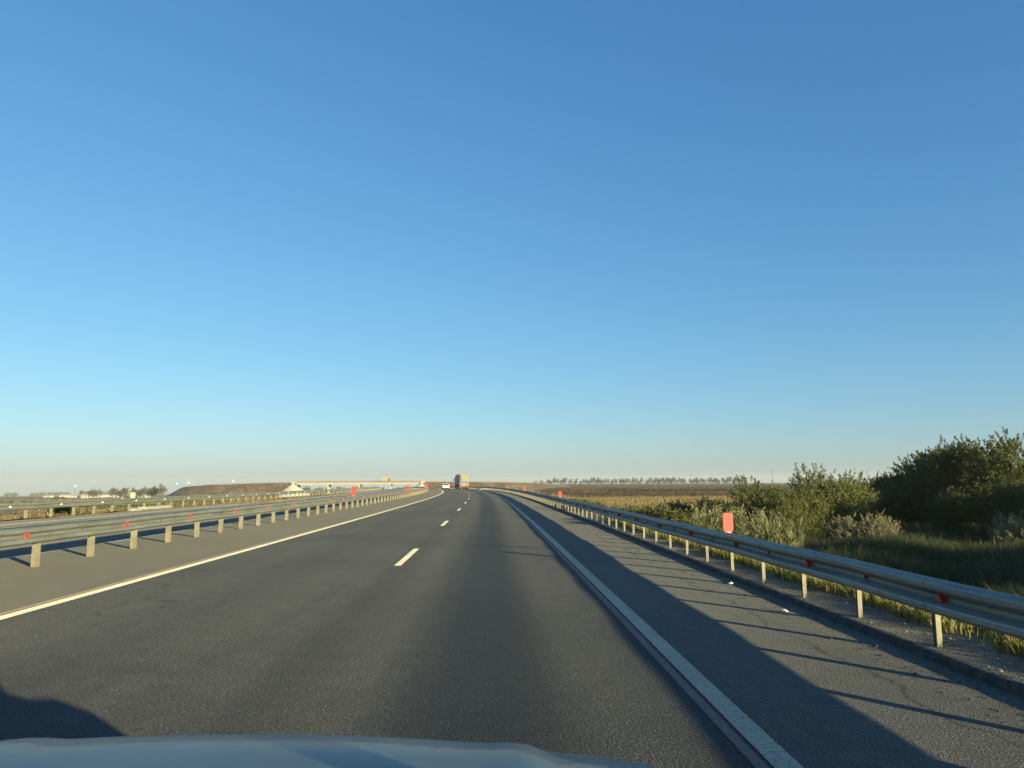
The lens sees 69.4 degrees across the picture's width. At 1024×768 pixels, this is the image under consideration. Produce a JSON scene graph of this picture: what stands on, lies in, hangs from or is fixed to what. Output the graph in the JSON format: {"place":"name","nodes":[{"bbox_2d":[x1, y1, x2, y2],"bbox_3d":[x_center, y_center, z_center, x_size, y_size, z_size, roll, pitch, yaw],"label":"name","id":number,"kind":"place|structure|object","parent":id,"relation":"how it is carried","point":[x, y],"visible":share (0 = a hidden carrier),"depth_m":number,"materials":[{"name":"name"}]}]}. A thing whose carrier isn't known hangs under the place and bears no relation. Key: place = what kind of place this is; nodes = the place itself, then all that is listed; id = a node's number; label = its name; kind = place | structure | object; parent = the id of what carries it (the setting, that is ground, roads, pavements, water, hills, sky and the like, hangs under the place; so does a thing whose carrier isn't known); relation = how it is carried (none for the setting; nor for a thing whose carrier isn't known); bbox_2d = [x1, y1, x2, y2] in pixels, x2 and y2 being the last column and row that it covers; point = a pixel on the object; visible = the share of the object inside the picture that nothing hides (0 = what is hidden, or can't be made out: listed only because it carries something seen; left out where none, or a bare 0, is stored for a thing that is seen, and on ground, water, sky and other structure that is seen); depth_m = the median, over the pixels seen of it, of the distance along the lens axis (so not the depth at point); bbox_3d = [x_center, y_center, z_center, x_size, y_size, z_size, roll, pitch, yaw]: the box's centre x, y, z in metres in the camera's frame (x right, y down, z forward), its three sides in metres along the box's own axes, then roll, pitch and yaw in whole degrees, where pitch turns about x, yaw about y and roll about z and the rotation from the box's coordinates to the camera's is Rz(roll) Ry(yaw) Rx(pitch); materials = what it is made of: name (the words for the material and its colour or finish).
{"place":"outdoors","nodes":[
{"label":"outdoors","id":0,"kind":"place"},
{"bbox_2d":[0,489,381,521],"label":"bank","id":1,"kind":"structure","parent":0,"point":[149,509],"depth_m":41.40,"materials":[{"name":"green plant"}]},
{"bbox_2d":[47,507,88,515],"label":"bush","id":2,"kind":"object","parent":1,"relation":"on","point":[61,510],"visible":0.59,"depth_m":38.96,"materials":[{"name":"green plant"}]},
{"bbox_2d":[2,501,200,517],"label":"dry stalks","id":3,"kind":"object","parent":1,"relation":"on","point":[98,510],"visible":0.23,"depth_m":42.12,"materials":[{"name":"beige plant"}]},
{"bbox_2d":[130,505,169,510],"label":"concrete slab","id":4,"kind":"structure","parent":1,"relation":"on","point":[151,507],"depth_m":45.97,"materials":[{"name":"beige concrete"}]},
{"bbox_2d":[0,487,380,518],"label":"guardrail","id":5,"kind":"object","parent":1,"relation":"on","point":[25,507],"visible":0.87,"depth_m":45.60,"materials":[{"name":"grey metal"}]},
{"bbox_2d":[0,489,410,553],"bbox_3d":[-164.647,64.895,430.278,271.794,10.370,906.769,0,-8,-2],"label":"oncoming road","id":6,"kind":"structure","parent":0,"point":[14,524],"depth_m":33.91,"materials":[{"name":"grey asphalt"}]},
{"bbox_2d":[8,491,372,524],"bbox_3d":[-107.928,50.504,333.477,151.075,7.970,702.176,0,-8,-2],"label":"edge line","id":7,"kind":"object","parent":6,"relation":"on","point":[145,512],"visible":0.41,"depth_m":38.79,"materials":[{"name":"paint"}]},
{"bbox_2d":[0,489,442,615],"bbox_3d":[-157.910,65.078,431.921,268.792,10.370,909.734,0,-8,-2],"label":"median strip","id":8,"kind":"object","parent":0,"point":[58,574],"visible":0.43,"depth_m":16.65,"materials":[{"name":"concrete"}]},
{"bbox_2d":[0,497,389,558],"bbox_3d":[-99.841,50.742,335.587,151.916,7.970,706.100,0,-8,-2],"label":"edge line","id":9,"kind":"object","parent":8,"relation":"on","point":[144,536],"visible":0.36,"depth_m":20.83,"materials":[{"name":"paint"}]},
{"bbox_2d":[0,487,428,566],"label":"guardrail","id":10,"kind":"object","parent":8,"relation":"on","point":[35,536],"visible":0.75,"depth_m":18.79,"materials":[{"name":"silver metal"}]},
{"bbox_2d":[351,486,355,495],"bbox_3d":[-10.104,6.906,47.160,0.245,0.734,0.024,2,-8,-2],"label":"delineator","id":11,"kind":"object","parent":10,"relation":"attached to","point":[353,491],"visible":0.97,"depth_m":47.16,"materials":[{"name":"plastic"}]},
{"bbox_2d":[165,483,300,497],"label":"embankment","id":12,"kind":"structure","parent":0,"point":[230,489],"depth_m":548.43,"materials":[{"name":"green soil"}]},
{"bbox_2d":[201,482,284,485],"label":"guardrail","id":13,"kind":"object","parent":12,"relation":"on","point":[243,483],"visible":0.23,"depth_m":565.69,"materials":[{"name":"grey metal"}]},
{"bbox_2d":[0,489,804,767],"bbox_3d":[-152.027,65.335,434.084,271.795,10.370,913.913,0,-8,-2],"label":"road","id":14,"kind":"structure","parent":0,"point":[449,630],"depth_m":6.78,"materials":[{"name":"grey asphalt"}]},
{"bbox_2d":[0,489,443,619],"bbox_3d":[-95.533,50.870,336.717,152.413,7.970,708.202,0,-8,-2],"label":"edge line","id":15,"kind":"object","parent":14,"relation":"on","point":[81,595],"visible":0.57,"depth_m":12.18,"materials":[{"name":"paint"}]},
{"bbox_2d":[0,734,656,767],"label":"car","id":16,"kind":"object","parent":14,"relation":"on","point":[248,751],"visible":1,"depth_m":1.12,"materials":[{"name":"silver metal"}]},
{"bbox_2d":[394,498,469,565],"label":"lane line","id":17,"kind":"object","parent":14,"relation":"on","point":[406,557],"visible":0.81,"depth_m":15.80,"materials":[{"name":"paint"}]},
{"bbox_2d":[441,484,449,489],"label":"car","id":18,"kind":"object","parent":14,"relation":"on","point":[445,486],"visible":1,"depth_m":175.70,"materials":[{"name":"white paint"}]},
{"bbox_2d":[453,474,468,488],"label":"lorry","id":19,"kind":"object","parent":14,"relation":"on","point":[462,480],"visible":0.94,"depth_m":190.37,"materials":[{"name":"metal"}]},
{"bbox_2d":[494,494,768,767],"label":"worn line","id":20,"kind":"object","parent":14,"relation":"on","point":[747,751],"visible":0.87,"depth_m":5.62,"materials":[{"name":"paint"}]},
{"bbox_2d":[469,489,803,767],"bbox_3d":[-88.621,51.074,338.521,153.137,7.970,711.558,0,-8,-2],"label":"edge line","id":21,"kind":"object","parent":14,"relation":"on","point":[775,754],"visible":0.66,"depth_m":5.64,"materials":[{"name":"paint"}]},
{"bbox_2d":[0,482,868,518],"bbox_3d":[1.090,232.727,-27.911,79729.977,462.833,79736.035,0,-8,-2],"label":"ground","id":22,"kind":"structure","parent":0,"point":[32,497],"depth_m":384.76,"materials":[{"name":"soil"}]},
{"bbox_2d":[3,491,107,496],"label":"buildings","id":23,"kind":"structure","parent":22,"relation":"on","point":[8,494],"depth_m":2256.86,"materials":[{"name":"white"}]},
{"bbox_2d":[81,494,89,497],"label":"house","id":24,"kind":"structure","parent":22,"relation":"on","point":[85,495],"depth_m":732.48,"materials":[{"name":"metal"}]},
{"bbox_2d":[90,491,98,497],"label":"tree","id":25,"kind":"object","parent":22,"relation":"on","point":[94,493],"visible":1,"depth_m":682.67,"materials":[{"name":"green plant"}]},
{"bbox_2d":[107,488,117,497],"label":"tree","id":26,"kind":"object","parent":22,"relation":"on","point":[113,490],"visible":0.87,"depth_m":711.35,"materials":[{"name":"green plant"}]},
{"bbox_2d":[118,487,129,495],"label":"tree","id":27,"kind":"object","parent":22,"relation":"on","point":[126,490],"visible":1,"depth_m":649.99,"materials":[{"name":"green plant"}]},
{"bbox_2d":[1,498,251,509],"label":"plain scrub","id":28,"kind":"object","parent":22,"relation":"on","point":[178,502],"visible":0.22,"depth_m":251.14,"materials":[{"name":"green plant"}]},
{"bbox_2d":[130,492,134,497],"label":"road sign","id":29,"kind":"object","parent":22,"relation":"on","point":[132,494],"visible":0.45,"depth_m":290.78,"materials":[{"name":"metal"}]},
{"bbox_2d":[139,486,146,497],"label":"tree","id":30,"kind":"object","parent":22,"relation":"on","point":[144,489],"visible":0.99,"depth_m":622.47,"materials":[{"name":"green plant"}]},
{"bbox_2d":[0,497,303,518],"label":"plain grass","id":31,"kind":"structure","parent":22,"relation":"on","point":[237,501],"depth_m":149.85,"materials":[{"name":"green plant"}]},
{"bbox_2d":[157,484,168,496],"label":"tree","id":32,"kind":"object","parent":22,"relation":"on","point":[162,488],"visible":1,"depth_m":621.45,"materials":[{"name":"green plant"}]},
{"bbox_2d":[278,481,424,496],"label":"bridge","id":33,"kind":"structure","parent":22,"relation":"on","point":[292,487],"depth_m":558.97,"materials":[{"name":"white concrete"}]},
{"bbox_2d":[381,478,390,481],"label":"truck","id":34,"kind":"object","parent":33,"relation":"on","point":[385,479],"visible":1,"depth_m":563.65,"materials":[{"name":"metal"}]},
{"bbox_2d":[579,497,642,509],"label":"green weeds","id":35,"kind":"object","parent":22,"relation":"on","point":[616,507],"visible":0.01,"depth_m":38.91,"materials":[{"name":"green plant"}]},
{"bbox_2d":[504,488,763,508],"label":"dry grass","id":36,"kind":"structure","parent":22,"relation":"on","point":[636,500],"depth_m":119.40,"materials":[{"name":"beige plant"}]},
{"bbox_2d":[654,501,673,508],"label":"bush","id":37,"kind":"object","parent":22,"relation":"on","point":[670,502],"visible":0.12,"depth_m":80.27,"materials":[{"name":"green plant"}]},
{"bbox_2d":[659,500,693,512],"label":"bush","id":38,"kind":"object","parent":22,"relation":"on","point":[677,505],"visible":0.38,"depth_m":65.78,"materials":[{"name":"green plant"}]},
{"bbox_2d":[530,484,863,501],"bbox_3d":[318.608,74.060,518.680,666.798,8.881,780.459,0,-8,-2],"label":"field stubble","id":39,"kind":"object","parent":22,"relation":"on","point":[709,492],"visible":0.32,"depth_m":332.93,"materials":[{"name":"brown plant"}]},
{"bbox_2d":[692,495,730,509],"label":"bush","id":40,"kind":"object","parent":22,"relation":"on","point":[708,501],"visible":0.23,"depth_m":74.80,"materials":[{"name":"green plant"}]},
{"bbox_2d":[699,500,731,513],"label":"bush","id":41,"kind":"object","parent":22,"relation":"on","point":[709,507],"visible":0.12,"depth_m":57.14,"materials":[{"name":"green plant"}]},
{"bbox_2d":[711,508,749,523],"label":"bush","id":42,"kind":"object","parent":22,"relation":"on","point":[724,510],"visible":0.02,"depth_m":52.63,"materials":[{"name":"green plant"}]},
{"bbox_2d":[687,503,808,548],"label":"reeds","id":43,"kind":"object","parent":22,"relation":"on","point":[737,529],"visible":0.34,"depth_m":27.70,"materials":[{"name":"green plant"}]},
{"bbox_2d":[690,504,802,542],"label":"reed plumes","id":44,"kind":"object","parent":43,"relation":"on","point":[775,520],"visible":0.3,"depth_m":28.41,"materials":[{"name":"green plant"}]},
{"bbox_2d":[727,475,807,525],"bbox_3d":[14.595,7.341,42.134,4.750,4.408,4.748,-2,-8,13],"label":"olive bush","id":45,"kind":"object","parent":22,"relation":"on","point":[753,500],"visible":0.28,"depth_m":42.23,"materials":[{"name":"green plant"}]},
{"bbox_2d":[757,497,817,539],"bbox_3d":[13.883,7.282,37.904,3.166,2.938,3.165,2,-8,-17],"label":"olive bush","id":46,"kind":"object","parent":22,"relation":"on","point":[787,514],"visible":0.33,"depth_m":37.49,"materials":[{"name":"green plant"}]},
{"bbox_2d":[752,476,839,537],"bbox_3d":[15.880,7.229,41.048,4.736,4.270,4.520,-6,-10,37],"label":"olive bush","id":47,"kind":"object","parent":22,"relation":"on","point":[815,506],"visible":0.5,"depth_m":40.66,"materials":[{"name":"green plant"}]},
{"bbox_2d":[786,463,876,532],"bbox_3d":[18.312,7.132,43.193,5.611,5.209,5.613,2,-8,-15],"label":"olive bush","id":48,"kind":"object","parent":22,"relation":"on","point":[845,504],"visible":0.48,"depth_m":42.64,"materials":[{"name":"green plant"}]},
{"bbox_2d":[823,512,870,541],"bbox_3d":[16.677,7.454,36.540,2.449,2.374,2.692,-3,-8,18],"label":"silver bush","id":49,"kind":"object","parent":22,"relation":"on","point":[846,530],"visible":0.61,"depth_m":36.36,"materials":[{"name":"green plant"}]},
{"bbox_2d":[805,468,889,528],"bbox_3d":[20.777,7.649,46.250,5.328,4.804,5.085,-5,-9,34],"label":"olive bush","id":50,"kind":"object","parent":22,"relation":"on","point":[873,501],"visible":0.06,"depth_m":45.70,"materials":[{"name":"green plant"}]},
{"bbox_2d":[854,511,904,541],"bbox_3d":[17.912,7.300,35.895,2.846,2.510,2.589,0,-8,-2],"label":"silver bush","id":51,"kind":"object","parent":22,"relation":"on","point":[873,529],"visible":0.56,"depth_m":35.81,"materials":[{"name":"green plant"}]},
{"bbox_2d":[864,489,905,525],"bbox_3d":[26.314,9.016,52.392,3.021,3.148,3.155,-4,-9,29],"label":"thicket tree","id":52,"kind":"object","parent":22,"relation":"on","point":[887,503],"visible":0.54,"depth_m":51.79,"materials":[{"name":"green plant"}]},
{"bbox_2d":[863,471,910,522],"bbox_3d":[29.504,9.123,57.571,4.639,4.835,4.845,1,-8,-6],"label":"tree","id":53,"kind":"object","parent":22,"relation":"on","point":[876,484],"visible":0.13,"depth_m":57.42,"materials":[{"name":"green plant"}]},
{"bbox_2d":[888,456,920,487],"bbox_3d":[32.616,8.485,57.848,6.828,6.297,6.788,-3,-8,19],"label":"tree","id":54,"kind":"object","parent":22,"relation":"on","point":[906,465],"visible":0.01,"depth_m":58.76,"materials":[{"name":"green plant"}]},
{"bbox_2d":[871,453,938,522],"bbox_3d":[30.252,8.034,54.550,6.484,6.187,7.045,0,-8,-2],"label":"tree","id":55,"kind":"object","parent":22,"relation":"on","point":[891,483],"visible":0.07,"depth_m":54.92,"materials":[{"name":"green plant"}]},
{"bbox_2d":[889,446,976,525],"bbox_3d":[30.174,7.471,51.825,6.950,6.409,6.909,-5,-9,31],"label":"tree","id":56,"kind":"object","parent":22,"relation":"on","point":[912,503],"visible":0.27,"depth_m":51.92,"materials":[{"name":"green plant"}]},
{"bbox_2d":[918,486,983,533],"bbox_3d":[25.741,7.586,43.323,3.714,3.262,3.419,-2,-8,11],"label":"thicket tree","id":57,"kind":"object","parent":22,"relation":"on","point":[946,504],"visible":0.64,"depth_m":43.00,"materials":[{"name":"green plant"}]},
{"bbox_2d":[908,434,1023,521],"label":"tree","id":58,"kind":"object","parent":22,"relation":"on","point":[947,479],"visible":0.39,"depth_m":49.22,"materials":[{"name":"green plant"}]},
{"bbox_2d":[910,440,1023,480],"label":"tree","id":59,"kind":"object","parent":22,"relation":"on","point":[938,451],"visible":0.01,"depth_m":54.65,"materials":[{"name":"green plant"}]},
{"bbox_2d":[944,425,1023,525],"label":"tree","id":60,"kind":"object","parent":22,"relation":"on","point":[983,461],"visible":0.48,"depth_m":46.30,"materials":[{"name":"green plant"}]},
{"bbox_2d":[956,472,1022,540],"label":"tree","id":61,"kind":"object","parent":22,"relation":"on","point":[979,515],"visible":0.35,"depth_m":40.72,"materials":[{"name":"green plant"}]},
{"bbox_2d":[978,476,1023,539],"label":"tree","id":62,"kind":"object","parent":22,"relation":"on","point":[1005,508],"visible":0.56,"depth_m":38.68,"materials":[{"name":"green plant"}]},
{"bbox_2d":[982,509,1023,544],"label":"silver bush","id":63,"kind":"object","parent":22,"relation":"on","point":[1011,532],"visible":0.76,"depth_m":34.22,"materials":[{"name":"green plant"}]},
{"bbox_2d":[423,482,565,490],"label":"embankment","id":64,"kind":"structure","parent":0,"point":[527,486],"depth_m":577.84,"materials":[{"name":"brown soil"}]},
{"bbox_2d":[425,481,564,485],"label":"guardrail","id":65,"kind":"object","parent":64,"relation":"on","point":[486,481],"visible":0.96,"depth_m":575.02,"materials":[{"name":"grey metal"}]},
{"bbox_2d":[0,0,1023,495],"label":"sky","id":66,"kind":"structure","parent":0,"point":[242,241],"materials":[{"name":"blue"}]},
{"bbox_2d":[550,492,734,521],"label":"dry grass","id":67,"kind":"structure","parent":0,"point":[572,498],"depth_m":58.47,"materials":[{"name":"beige plant"}]},
{"bbox_2d":[470,489,1023,767],"bbox_3d":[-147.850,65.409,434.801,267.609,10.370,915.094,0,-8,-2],"label":"shoulder","id":68,"kind":"object","parent":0,"point":[802,693],"visible":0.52,"depth_m":5.97},
{"bbox_2d":[483,489,1023,696],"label":"kerb","id":69,"kind":"structure","parent":68,"relation":"on","point":[1007,683],"depth_m":7.53,"materials":[{"name":"concrete"}]},
{"bbox_2d":[598,531,1023,722],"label":"asphalt crumbs","id":70,"kind":"object","parent":68,"relation":"on","point":[881,655],"visible":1,"depth_m":6.86,"materials":[{"name":"black asphalt"}]},
{"bbox_2d":[485,489,1023,682],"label":"gravel verge","id":71,"kind":"structure","parent":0,"point":[879,618],"depth_m":7.94,"materials":[{"name":"grey gravel"}]},
{"bbox_2d":[588,500,605,505],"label":"roadside weed","id":72,"kind":"object","parent":71,"relation":"on","point":[600,504],"visible":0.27,"depth_m":37.59,"materials":[{"name":"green plant"}]},
{"bbox_2d":[619,503,642,512],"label":"roadside weed","id":73,"kind":"object","parent":71,"relation":"on","point":[628,508],"visible":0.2,"depth_m":28.82,"materials":[{"name":"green plant"}]},
{"bbox_2d":[630,503,662,518],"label":"roadside weed","id":74,"kind":"object","parent":71,"relation":"on","point":[650,511],"visible":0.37,"depth_m":25.66,"materials":[{"name":"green plant"}]},
{"bbox_2d":[632,503,661,514],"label":"roadside weed","id":75,"kind":"object","parent":71,"relation":"on","point":[636,511],"visible":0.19,"depth_m":26.85,"materials":[{"name":"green plant"}]},
{"bbox_2d":[650,503,686,520],"bbox_3d":[5.308,4.715,24.851,1.324,1.398,1.491,-2,-8,14],"label":"roadside weed","id":76,"kind":"object","parent":71,"relation":"on","point":[666,513],"visible":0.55,"depth_m":24.66,"materials":[{"name":"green plant"}]},
{"bbox_2d":[429,487,1023,647],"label":"guardrail","id":77,"kind":"object","parent":71,"relation":"on","point":[997,611],"visible":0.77,"depth_m":7.84,"materials":[{"name":"silver metal"}]},
{"bbox_2d":[722,513,732,532],"bbox_3d":[3.655,2.418,12.519,0.170,0.470,0.024,-1,-8,-2],"label":"delineator","id":78,"kind":"object","parent":77,"relation":"attached to","point":[727,518],"visible":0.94,"depth_m":12.52,"materials":[{"name":"plastic"}]},
{"bbox_2d":[618,520,1023,656],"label":"verge grass","id":79,"kind":"structure","parent":0,"point":[1014,646],"depth_m":8.78,"materials":[{"name":"green plant"}]},
{"bbox_2d":[750,519,985,537],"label":"tall grass","id":80,"kind":"structure","parent":0,"point":[910,525],"depth_m":46.66,"materials":[{"name":"plant"}]},
{"bbox_2d":[804,524,1017,568],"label":"weed stalks","id":81,"kind":"object","parent":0,"point":[941,544],"visible":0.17,"depth_m":29.43,"materials":[{"name":"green plant"}]},
{"bbox_2d":[802,521,1023,596],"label":"tall grass","id":82,"kind":"structure","parent":0,"point":[1006,575],"depth_m":26.56,"materials":[{"name":"green plant"}]},
{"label":"grass bank","id":83,"kind":"structure","parent":0,"visible":0},
{"bbox_2d":[514,492,619,521],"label":"verge grass","id":84,"kind":"structure","parent":83,"relation":"on","point":[612,519],"depth_m":37.03,"materials":[{"name":"green plant"}]},
{"bbox_2d":[668,513,695,522],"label":"roadside weed","id":85,"kind":"object","parent":83,"relation":"on","point":[680,520],"visible":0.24,"depth_m":24.28,"materials":[{"name":"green plant"}]},
{"bbox_2d":[671,518,704,526],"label":"roadside weed","id":86,"kind":"object","parent":83,"relation":"on","point":[687,521],"visible":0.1,"depth_m":23.79,"materials":[{"name":"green plant"}]},
{"bbox_2d":[697,522,720,530],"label":"roadside weed","id":87,"kind":"object","parent":83,"relation":"on","point":[706,526],"visible":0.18,"depth_m":22.80,"materials":[{"name":"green plant"}]}
]}

